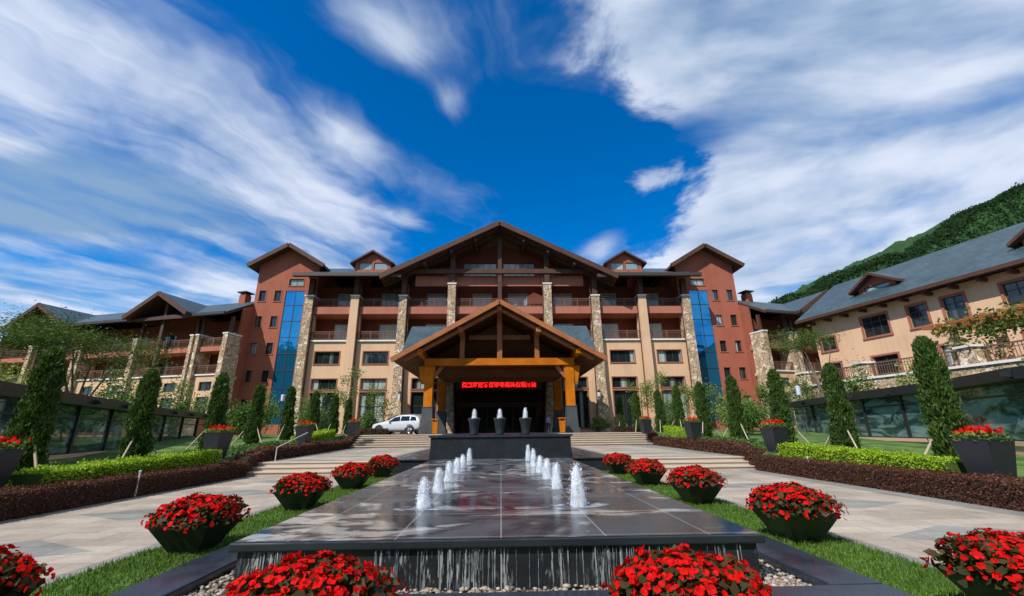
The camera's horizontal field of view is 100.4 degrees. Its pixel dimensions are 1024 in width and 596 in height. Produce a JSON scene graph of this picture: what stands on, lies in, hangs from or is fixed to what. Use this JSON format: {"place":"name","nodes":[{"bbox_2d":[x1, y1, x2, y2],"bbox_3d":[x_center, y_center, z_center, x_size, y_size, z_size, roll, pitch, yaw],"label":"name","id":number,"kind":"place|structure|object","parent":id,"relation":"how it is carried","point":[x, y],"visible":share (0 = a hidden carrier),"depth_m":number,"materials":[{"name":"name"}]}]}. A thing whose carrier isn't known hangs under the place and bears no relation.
{"place":"outdoors","nodes":[
{"label":"outdoors","id":0,"kind":"place"},
{"bbox_2d":[196,562,786,593],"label":"moat","id":1,"kind":"structure","parent":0,"point":[432,592],"depth_m":4.31,"materials":[{"name":"grey"}]},
{"bbox_2d":[228,444,764,591],"bbox_3d":[-0.279,4.426,10.820,5.540,1.090,13.400,0,-17,-2],"label":"fountain","id":2,"kind":"object","parent":1,"relation":"on","point":[529,521],"visible":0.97,"depth_m":4.86,"materials":[{"name":"stone"}]},
{"bbox_2d":[184,559,812,595],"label":"pebbles","id":3,"kind":"object","parent":1,"relation":"on","point":[770,575],"visible":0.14,"depth_m":4.29,"materials":[{"name":"white gravel"}]},
{"bbox_2d":[29,470,966,595],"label":"lawn","id":4,"kind":"structure","parent":0,"point":[239,525],"depth_m":5.13,"materials":[{"name":"plant"}]},
{"bbox_2d":[0,544,54,595],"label":"flower bowl","id":5,"kind":"object","parent":4,"relation":"on","point":[20,573],"visible":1,"depth_m":3.40,"materials":[{"name":"red"}]},
{"bbox_2d":[140,492,250,553],"bbox_3d":[-4.396,3.118,5.970,1.209,0.744,1.161,-1,-17,0],"label":"flower bowl","id":6,"kind":"object","parent":4,"relation":"on","point":[193,523],"visible":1,"depth_m":5.71,"materials":[{"name":"red plant"}]},
{"bbox_2d":[269,471,332,510],"bbox_3d":[-4.474,4.094,9.102,1.209,0.746,1.161,0,-17,-1],"label":"flower bowl","id":7,"kind":"object","parent":4,"relation":"on","point":[304,491],"visible":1,"depth_m":8.78,"materials":[{"name":"red plant"}]},
{"bbox_2d":[221,550,406,595],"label":"flower bowl","id":8,"kind":"object","parent":4,"relation":"on","point":[326,573],"visible":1,"depth_m":2.87,"materials":[{"name":"red plant"}]},
{"bbox_2d":[330,461,374,489],"bbox_3d":[-4.559,5.068,12.221,1.209,0.743,1.161,-2,-17,3],"label":"flower bowl","id":9,"kind":"object","parent":4,"relation":"on","point":[351,474],"visible":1,"depth_m":11.93,"materials":[{"name":"red plant"}]},
{"bbox_2d":[368,454,399,477],"bbox_3d":[-4.635,6.009,15.311,1.209,0.785,1.161,0,-17,-2],"label":"flower bowl","id":10,"kind":"object","parent":4,"relation":"on","point":[384,465],"visible":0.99,"depth_m":14.98,"materials":[{"name":"red plant"}]},
{"bbox_2d":[246,456,755,475],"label":"steps","id":11,"kind":"structure","parent":4,"relation":"on","point":[281,468],"depth_m":17.06,"materials":[{"name":"stone"}]},
{"bbox_2d":[109,536,913,595],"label":"kerb","id":12,"kind":"structure","parent":4,"relation":"on","point":[823,577],"depth_m":4.29,"materials":[{"name":"stone"}]},
{"bbox_2d":[602,452,634,474],"bbox_3d":[3.825,6.000,15.518,1.161,0.757,1.209,1,-17,-6],"label":"flower bowl","id":13,"kind":"object","parent":4,"relation":"on","point":[615,463],"visible":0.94,"depth_m":15.21,"materials":[{"name":"red plant"}]},
{"bbox_2d":[624,457,666,484],"bbox_3d":[3.936,5.050,12.464,1.161,0.752,1.209,2,-17,-8],"label":"flower bowl","id":14,"kind":"object","parent":4,"relation":"on","point":[646,471],"visible":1,"depth_m":12.15,"materials":[{"name":"red plant"}]},
{"bbox_2d":[601,543,771,595],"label":"flower bowl","id":15,"kind":"object","parent":4,"relation":"on","point":[682,570],"visible":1,"depth_m":2.87,"materials":[{"name":"red plant"}]},
{"bbox_2d":[665,464,727,504],"bbox_3d":[4.001,4.055,9.335,1.209,0.790,1.161,2,-17,-8],"label":"flower bowl","id":16,"kind":"object","parent":4,"relation":"on","point":[696,484],"visible":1,"depth_m":9.02,"materials":[{"name":"red plant"}]},
{"bbox_2d":[745,481,848,543],"bbox_3d":[4.082,3.093,6.231,1.209,0.778,1.161,1,-17,-5],"label":"flower bowl","id":17,"kind":"object","parent":4,"relation":"on","point":[796,511],"visible":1,"depth_m":5.92,"materials":[{"name":"red plant"}]},
{"bbox_2d":[919,527,1023,595],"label":"flower bowl","id":18,"kind":"object","parent":4,"relation":"on","point":[987,562],"visible":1,"depth_m":3.47,"materials":[{"name":"red plant"}]},
{"bbox_2d":[388,432,608,434],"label":"forecourt","id":19,"kind":"structure","parent":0,"point":[534,432],"depth_m":37.50,"materials":[{"name":"grey stone"}]},
{"bbox_2d":[0,291,254,431],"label":"hotel wing","id":20,"kind":"structure","parent":19,"relation":"on","point":[217,336],"depth_m":51.31,"materials":[{"name":"beige paint"}]},
{"bbox_2d":[232,243,348,434],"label":"stair tower","id":21,"kind":"structure","parent":19,"relation":"on","point":[274,336],"depth_m":52.98,"materials":[{"name":"paint"}]},
{"bbox_2d":[360,385,392,420],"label":"young tree","id":22,"kind":"object","parent":19,"relation":"on","point":[377,403],"visible":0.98,"depth_m":45.13,"materials":[{"name":"green plant"}]},
{"bbox_2d":[372,414,420,433],"bbox_3d":[-10.057,11.350,38.219,4.727,1.755,2.200,-4,-18,12],"label":"parked car","id":23,"kind":"object","parent":19,"relation":"on","point":[408,423],"visible":0.62,"depth_m":37.33,"materials":[{"name":"white paint"}]},
{"bbox_2d":[291,220,701,433],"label":"hotel building","id":24,"kind":"structure","parent":19,"relation":"on","point":[375,312],"depth_m":52.07,"materials":[{"name":"beige paint"}]},
{"bbox_2d":[306,392,335,428],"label":"window","id":25,"kind":"structure","parent":24,"relation":"in","point":[327,401],"depth_m":48.98,"materials":[{"name":"grey glass"}]},
{"bbox_2d":[309,378,337,390],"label":"window","id":26,"kind":"structure","parent":24,"relation":"in","point":[323,383],"depth_m":49.55,"materials":[{"name":"grey"}]},
{"bbox_2d":[312,351,340,364],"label":"window","id":27,"kind":"structure","parent":24,"relation":"in","point":[321,357],"depth_m":50.47,"materials":[{"name":"grey glass"}]},
{"bbox_2d":[357,391,385,422],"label":"window","id":28,"kind":"structure","parent":24,"relation":"in","point":[361,404],"depth_m":48.98,"materials":[{"name":"grey glass"}]},
{"bbox_2d":[359,378,386,389],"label":"window","id":29,"kind":"structure","parent":24,"relation":"in","point":[379,382],"depth_m":49.73,"materials":[{"name":"grey"}]},
{"bbox_2d":[361,351,388,364],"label":"window","id":30,"kind":"structure","parent":24,"relation":"in","point":[370,357],"depth_m":50.62,"materials":[{"name":"grey"}]},
{"bbox_2d":[409,391,436,420],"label":"window","id":31,"kind":"structure","parent":24,"relation":"in","point":[416,399],"depth_m":49.23,"materials":[{"name":"grey glass"}]},
{"bbox_2d":[562,390,590,428],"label":"window","id":32,"kind":"structure","parent":24,"relation":"in","point":[581,396],"depth_m":49.53,"materials":[{"name":"grey glass"}]},
{"bbox_2d":[609,349,635,362],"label":"window","id":33,"kind":"structure","parent":24,"relation":"in","point":[627,356],"depth_m":51.41,"materials":[{"name":"grey glass"}]},
{"bbox_2d":[611,376,638,387],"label":"window","id":34,"kind":"structure","parent":24,"relation":"in","point":[617,381],"depth_m":50.49,"materials":[{"name":"grey glass"}]},
{"bbox_2d":[612,389,638,425],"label":"window","id":35,"kind":"structure","parent":24,"relation":"in","point":[628,415],"depth_m":49.77,"materials":[{"name":"grey glass"}]},
{"bbox_2d":[656,349,683,362],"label":"window","id":36,"kind":"structure","parent":24,"relation":"in","point":[663,355],"depth_m":51.55,"materials":[{"name":"grey glass"}]},
{"bbox_2d":[390,299,607,433],"bbox_3d":[-1.215,7.609,42.421,18.196,11.124,14.840,0,-17,-2],"label":"entrance porch","id":37,"kind":"object","parent":19,"relation":"on","point":[498,340],"visible":0.98,"depth_m":39.45,"materials":[{"name":"wood"}]},
{"bbox_2d":[456,382,541,388],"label":"led sign","id":38,"kind":"object","parent":37,"relation":"hanging from","point":[494,385],"visible":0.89,"depth_m":45.86,"materials":[{"name":"red plastic"}]},
{"bbox_2d":[648,243,758,429],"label":"stair tower","id":39,"kind":"structure","parent":19,"relation":"on","point":[719,336],"depth_m":54.54,"materials":[{"name":"paint"}]},
{"bbox_2d":[737,290,827,427],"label":"hotel wing","id":40,"kind":"structure","parent":19,"relation":"on","point":[758,319],"depth_m":51.93,"materials":[{"name":"beige stone"}]},
{"bbox_2d":[266,445,734,461],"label":"terrace","id":41,"kind":"structure","parent":0,"point":[353,454],"depth_m":22.46,"materials":[{"name":"stone"}]},
{"bbox_2d":[344,432,653,447],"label":"steps","id":42,"kind":"structure","parent":41,"relation":"on","point":[424,440],"depth_m":32.24,"materials":[{"name":"stone"}]},
{"bbox_2d":[0,470,1023,586],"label":"path","id":43,"kind":"structure","parent":0,"point":[66,542],"depth_m":7.72,"materials":[{"name":"stone"}]},
{"bbox_2d":[0,0,1023,340],"label":"sky","id":44,"kind":"structure","parent":0,"point":[147,147],"materials":[{"name":"blue"}]},
{"bbox_2d":[5,429,1023,485],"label":"planting bed","id":45,"kind":"object","parent":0,"point":[176,445],"visible":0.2,"depth_m":20.98,"materials":[{"name":"plant"}]},
{"bbox_2d":[0,436,30,487],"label":"tall planter","id":46,"kind":"object","parent":45,"relation":"on","point":[10,456],"visible":1,"depth_m":9.05,"materials":[{"name":"grey"}]},
{"bbox_2d":[0,345,68,483],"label":"cypress tree","id":47,"kind":"object","parent":45,"relation":"on","point":[38,408],"visible":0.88,"depth_m":11.29,"materials":[{"name":"green plant"}]},
{"bbox_2d":[0,300,190,395],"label":"tree","id":48,"kind":"object","parent":45,"relation":"on","point":[51,335],"visible":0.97,"depth_m":21.62,"materials":[{"name":"green plant"}]},
{"bbox_2d":[0,381,208,460],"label":"glass screen","id":49,"kind":"object","parent":45,"relation":"on","point":[90,424],"visible":0.51,"depth_m":18.66,"materials":[{"name":"teal glass"}]},
{"bbox_2d":[87,364,138,402],"bbox_3d":[-24.099,6.422,25.589,3.430,5.045,3.432,0,-17,-2],"label":"shrub","id":50,"kind":"object","parent":45,"relation":"on","point":[125,397],"visible":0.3,"depth_m":26.00,"materials":[{"name":"green plant"}]},
{"bbox_2d":[5,448,222,487],"bbox_3d":[-10.774,4.879,12.316,1.135,0.986,6.355,0,-17,-2],"label":"hedge","id":51,"kind":"object","parent":45,"relation":"on","point":[98,468],"visible":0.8,"depth_m":11.16,"materials":[{"name":"green plant"}]},
{"bbox_2d":[0,459,249,521],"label":"hedge","id":52,"kind":"object","parent":45,"relation":"on","point":[27,500],"visible":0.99,"depth_m":10.29,"materials":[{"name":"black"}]},
{"bbox_2d":[114,368,162,459],"bbox_3d":[-11.791,3.844,13.476,1.594,3.326,1.637,5,-18,-18],"label":"cypress tree","id":53,"kind":"object","parent":45,"relation":"on","point":[139,437],"visible":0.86,"depth_m":13.54,"materials":[{"name":"green plant"}]},
{"bbox_2d":[159,374,198,411],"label":"shrub","id":54,"kind":"object","parent":45,"relation":"on","point":[179,406],"visible":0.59,"depth_m":34.26,"materials":[{"name":"green plant"}]},
{"bbox_2d":[185,372,230,449],"bbox_3d":[-13.073,5.032,18.513,1.664,3.691,1.648,10,-20,-31],"label":"cypress tree","id":55,"kind":"object","parent":45,"relation":"on","point":[218,405],"visible":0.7,"depth_m":18.58,"materials":[{"name":"green plant"}]},
{"bbox_2d":[203,424,236,458],"bbox_3d":[-11.254,5.484,16.310,0.922,1.287,0.850,-4,-18,9],"label":"tall planter","id":56,"kind":"object","parent":45,"relation":"on","point":[216,438],"visible":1,"depth_m":16.14,"materials":[{"name":"grey stone"}]},
{"bbox_2d":[226,398,267,438],"bbox_3d":[-18.304,8.404,29.339,3.294,3.042,3.151,0,-17,-2],"label":"shrub","id":57,"kind":"object","parent":45,"relation":"on","point":[241,412],"visible":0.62,"depth_m":28.83,"materials":[{"name":"green plant"}]},
{"bbox_2d":[231,384,267,444],"bbox_3d":[-14.561,6.687,24.461,1.613,3.563,1.682,-9,-19,26],"label":"cypress tree","id":58,"kind":"object","parent":45,"relation":"on","point":[253,427],"visible":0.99,"depth_m":24.30,"materials":[{"name":"green plant"}]},
{"bbox_2d":[241,392,281,429],"bbox_3d":[-20.024,9.254,34.029,3.241,3.870,3.409,0,-17,-2],"label":"shrub","id":59,"kind":"object","parent":45,"relation":"on","point":[269,412],"visible":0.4,"depth_m":34.04,"materials":[{"name":"green plant"}]},
{"bbox_2d":[226,440,299,456],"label":"ground cover","id":60,"kind":"object","parent":45,"relation":"on","point":[244,447],"visible":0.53,"depth_m":18.63,"materials":[{"name":"green plant"}]},
{"bbox_2d":[277,386,296,439],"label":"cypress tree","id":61,"kind":"object","parent":45,"relation":"on","point":[287,424],"visible":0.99,"depth_m":27.92,"materials":[{"name":"green plant"}]},
{"bbox_2d":[234,430,362,471],"bbox_3d":[-11.295,8.573,25.175,1.056,1.722,18.482,1,-17,-6],"label":"hedge","id":62,"kind":"object","parent":45,"relation":"on","point":[264,453],"visible":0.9,"depth_m":20.22,"materials":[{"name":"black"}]},
{"bbox_2d":[295,421,315,442],"bbox_3d":[-11.442,7.415,23.562,0.922,1.287,0.850,-3,-17,7],"label":"tall planter","id":63,"kind":"object","parent":45,"relation":"on","point":[302,427],"visible":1,"depth_m":23.34,"materials":[{"name":"grey stone"}]},
{"bbox_2d":[290,429,335,442],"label":"hedge","id":64,"kind":"object","parent":45,"relation":"on","point":[322,434],"visible":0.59,"depth_m":27.82,"materials":[{"name":"green plant"}]},
{"bbox_2d":[307,391,320,430],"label":"cypress tree","id":65,"kind":"object","parent":45,"relation":"on","point":[315,412],"visible":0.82,"depth_m":32.40,"materials":[{"name":"green plant"}]},
{"bbox_2d":[327,394,343,433],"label":"cypress tree","id":66,"kind":"object","parent":45,"relation":"on","point":[333,415],"visible":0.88,"depth_m":35.68,"materials":[{"name":"green plant"}]},
{"bbox_2d":[327,363,366,433],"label":"young tree","id":67,"kind":"object","parent":45,"relation":"on","point":[341,394],"visible":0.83,"depth_m":45.11,"materials":[{"name":"green plant"}]},
{"bbox_2d":[356,408,380,429],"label":"shrub","id":68,"kind":"object","parent":45,"relation":"on","point":[370,423],"visible":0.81,"depth_m":41.66,"materials":[{"name":"green plant"}]},
{"bbox_2d":[631,392,642,431],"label":"cypress tree","id":69,"kind":"object","parent":45,"relation":"on","point":[637,412],"visible":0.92,"depth_m":35.69,"materials":[{"name":"green plant"}]},
{"bbox_2d":[624,379,655,416],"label":"young tree","id":70,"kind":"object","parent":45,"relation":"on","point":[647,388],"visible":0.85,"depth_m":46.02,"materials":[{"name":"green plant"}]},
{"bbox_2d":[653,389,667,431],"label":"cypress tree","id":71,"kind":"object","parent":45,"relation":"on","point":[660,419],"visible":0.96,"depth_m":33.48,"materials":[{"name":"green plant"}]},
{"bbox_2d":[671,384,686,426],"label":"cypress tree","id":72,"kind":"object","parent":45,"relation":"on","point":[678,413],"visible":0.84,"depth_m":31.15,"materials":[{"name":"green plant"}]},
{"bbox_2d":[678,382,695,416],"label":"young tree","id":73,"kind":"object","parent":45,"relation":"on","point":[690,392],"visible":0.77,"depth_m":45.66,"materials":[{"name":"green plant"}]},
{"bbox_2d":[682,416,700,439],"bbox_3d":[10.257,7.371,24.151,0.922,1.287,0.850,4,-18,-13],"label":"tall planter","id":74,"kind":"object","parent":45,"relation":"on","point":[692,426],"visible":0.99,"depth_m":23.92,"materials":[{"name":"grey stone"}]},
{"bbox_2d":[640,428,767,465],"bbox_3d":[10.257,8.483,25.767,1.028,1.779,18.518,-2,-17,3],"label":"hedge","id":75,"kind":"object","parent":45,"relation":"on","point":[736,448],"visible":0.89,"depth_m":20.62,"materials":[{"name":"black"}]},
{"bbox_2d":[692,381,720,438],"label":"cypress tree","id":76,"kind":"object","parent":45,"relation":"on","point":[702,411],"visible":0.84,"depth_m":25.42,"materials":[{"name":"green plant"}]},
{"bbox_2d":[703,380,725,429],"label":"young tree","id":77,"kind":"object","parent":45,"relation":"on","point":[709,390],"visible":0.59,"depth_m":44.36,"materials":[{"name":"green plant"}]},
{"bbox_2d":[723,375,749,439],"bbox_3d":[11.896,5.871,22.555,1.753,3.692,1.717,-2,-17,3],"label":"cypress tree","id":78,"kind":"object","parent":45,"relation":"on","point":[737,423],"visible":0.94,"depth_m":22.59,"materials":[{"name":"green plant"}]},
{"bbox_2d":[726,402,768,434],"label":"shrub","id":79,"kind":"object","parent":45,"relation":"on","point":[753,416],"visible":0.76,"depth_m":27.66,"materials":[{"name":"green plant"}]},
{"bbox_2d":[753,381,770,421],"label":"shrub","id":80,"kind":"object","parent":45,"relation":"on","point":[761,396],"visible":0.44,"depth_m":39.79,"materials":[{"name":"green plant"}]},
{"bbox_2d":[759,419,788,452],"bbox_3d":[10.445,5.440,16.898,0.922,1.287,0.850,3,-18,-10],"label":"tall planter","id":81,"kind":"object","parent":45,"relation":"on","point":[773,435],"visible":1,"depth_m":16.70,"materials":[{"name":"grey stone"}]},
{"bbox_2d":[765,369,807,447],"bbox_3d":[11.865,5.002,19.254,1.839,3.689,1.708,2,-18,-9],"label":"cypress tree","id":82,"kind":"object","parent":45,"relation":"on","point":[779,404],"visible":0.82,"depth_m":19.20,"materials":[{"name":"green plant"}]},
{"bbox_2d":[783,373,816,419],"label":"young tree","id":83,"kind":"object","parent":45,"relation":"on","point":[804,385],"visible":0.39,"depth_m":34.14,"materials":[{"name":"green plant"}]},
{"bbox_2d":[756,325,877,406],"bbox_3d":[21.535,5.823,29.841,9.476,7.918,5.613,0,-17,-2],"label":"slender tree","id":84,"kind":"object","parent":45,"relation":"on","point":[795,345],"visible":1,"depth_m":30.04,"materials":[{"name":"green plant"}]},
{"bbox_2d":[820,363,861,448],"bbox_3d":[11.492,3.934,14.877,1.634,3.472,1.761,-6,-18,16],"label":"cypress tree","id":85,"kind":"object","parent":45,"relation":"on","point":[843,430],"visible":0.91,"depth_m":14.95,"materials":[{"name":"green plant"}]},
{"bbox_2d":[845,364,879,392],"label":"shrub","id":86,"kind":"object","parent":45,"relation":"on","point":[853,386],"visible":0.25,"depth_m":26.89,"materials":[{"name":"green plant"}]},
{"bbox_2d":[776,440,966,473],"bbox_3d":[10.393,4.822,12.862,1.144,0.963,6.455,0,-17,-2],"label":"hedge","id":87,"kind":"object","parent":45,"relation":"on","point":[873,456],"visible":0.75,"depth_m":11.99,"materials":[{"name":"green plant"}]},
{"bbox_2d":[753,453,1023,511],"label":"hedge","id":88,"kind":"object","parent":45,"relation":"on","point":[990,491],"visible":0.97,"depth_m":10.21,"materials":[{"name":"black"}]},
{"bbox_2d":[788,365,1023,455],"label":"glass screen","id":89,"kind":"object","parent":45,"relation":"on","point":[992,399],"visible":0.49,"depth_m":20.35,"materials":[{"name":"teal glass"}]},
{"bbox_2d":[788,357,1023,428],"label":"retaining wall","id":90,"kind":"structure","parent":45,"relation":"on","point":[885,381],"depth_m":24.77,"materials":[{"name":"stone"}]},
{"bbox_2d":[871,350,960,375],"bbox_3d":[25.445,4.224,27.111,0.100,0.950,5.080,3,-18,-11],"label":"terrace railing","id":91,"kind":"object","parent":90,"relation":"on","point":[901,359],"visible":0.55,"depth_m":27.85,"materials":[{"name":"brown metal"}]},
{"bbox_2d":[952,344,988,364],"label":"stone pier","id":92,"kind":"structure","parent":90,"relation":"on","point":[972,354],"depth_m":23.89,"materials":[{"name":"beige stone"}]},
{"bbox_2d":[983,339,1023,361],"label":"terrace railing","id":93,"kind":"object","parent":90,"relation":"on","point":[987,353],"visible":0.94,"depth_m":22.85,"materials":[{"name":"brown metal"}]},
{"bbox_2d":[893,358,954,385],"bbox_3d":[22.641,5.552,23.210,2.273,4.675,3.045,0,-17,-2],"label":"shrub","id":94,"kind":"object","parent":45,"relation":"on","point":[909,377],"visible":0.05,"depth_m":23.92,"materials":[{"name":"green plant"}]},
{"bbox_2d":[910,335,973,457],"bbox_3d":[11.292,2.748,10.965,1.896,3.791,1.625,6,-19,-21],"label":"cypress tree","id":95,"kind":"object","parent":45,"relation":"on","point":[944,415],"visible":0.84,"depth_m":11.07,"materials":[{"name":"green plant"}]},
{"bbox_2d":[949,424,1016,479],"bbox_3d":[10.539,3.458,9.448,0.922,1.287,0.850,2,-17,-7],"label":"tall planter","id":96,"kind":"object","parent":45,"relation":"on","point":[988,450],"visible":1,"depth_m":9.28,"materials":[{"name":"black stone"}]},
{"bbox_2d":[786,189,1023,302],"bbox_3d":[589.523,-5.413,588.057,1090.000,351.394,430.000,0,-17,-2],"label":"hills","id":97,"kind":"structure","parent":0,"point":[899,246],"depth_m":456.32,"materials":[{"name":"green plant"}]},
{"bbox_2d":[768,182,1023,303],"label":"forest canopy","id":98,"kind":"object","parent":97,"relation":"on","point":[949,228],"visible":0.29,"depth_m":448.95,"materials":[{"name":"green plant"}]},
{"label":"ground","id":99,"kind":"structure","parent":0,"visible":0},
{"bbox_2d":[391,449,430,473],"bbox_3d":[-4.294,8.837,23.889,1.770,0.520,15.330,0,-17,-2],"label":"fountain ledge","id":100,"kind":"object","parent":99,"relation":"on","point":[410,461],"visible":0.25,"depth_m":16.68,"materials":[{"name":"stone"}]},
{"bbox_2d":[429,433,571,459],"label":"cascade wall","id":101,"kind":"structure","parent":99,"relation":"on","point":[504,446],"depth_m":17.29,"materials":[{"name":"stone"}]},
{"bbox_2d":[570,447,608,470],"bbox_3d":[3.053,8.821,24.085,1.770,0.520,15.330,0,-17,-2],"label":"fountain ledge","id":102,"kind":"object","parent":99,"relation":"on","point":[591,459],"visible":0.25,"depth_m":16.86,"materials":[{"name":"stone"}]},
{"label":"terrace","id":103,"kind":"structure","parent":0,"visible":0},
{"bbox_2d":[795,222,1023,379],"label":"side building","id":104,"kind":"structure","parent":103,"relation":"on","point":[885,314],"depth_m":33.30,"materials":[{"name":"beige paint"}]},
{"bbox_2d":[858,310,893,339],"bbox_3d":[30.242,2.299,35.467,0.308,1.980,2.386,4,-18,-14],"label":"window","id":105,"kind":"structure","parent":104,"relation":"in","point":[876,326],"depth_m":35.52,"materials":[{"name":"grey"}]},
{"bbox_2d":[870,351,903,375],"bbox_3d":[30.306,5.804,34.279,0.308,2.680,2.286,4,-18,-14],"label":"window","id":106,"kind":"structure","parent":104,"relation":"in","point":[895,355],"depth_m":34.53,"materials":[{"name":"grey"}]},
{"bbox_2d":[904,300,933,329],"bbox_3d":[31.035,1.336,32.536,0.308,1.960,1.556,4,-18,-14],"label":"window","id":107,"kind":"structure","parent":104,"relation":"in","point":[919,314],"depth_m":32.60,"materials":[{"name":"blue"}]},
{"bbox_2d":[938,291,972,323],"bbox_3d":[31.612,0.690,30.399,0.308,2.010,1.616,4,-18,-14],"label":"window","id":108,"kind":"structure","parent":104,"relation":"in","point":[952,304],"depth_m":30.49,"materials":[{"name":"blue"}]},
{"bbox_2d":[996,276,1023,307],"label":"window","id":109,"kind":"structure","parent":104,"relation":"in","point":[1014,290],"depth_m":27.66,"materials":[{"name":"blue"}]},
{"bbox_2d":[921,295,1023,366],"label":"tree","id":110,"kind":"object","parent":103,"relation":"on","point":[997,323],"visible":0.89,"depth_m":24.39,"materials":[{"name":"plant"}]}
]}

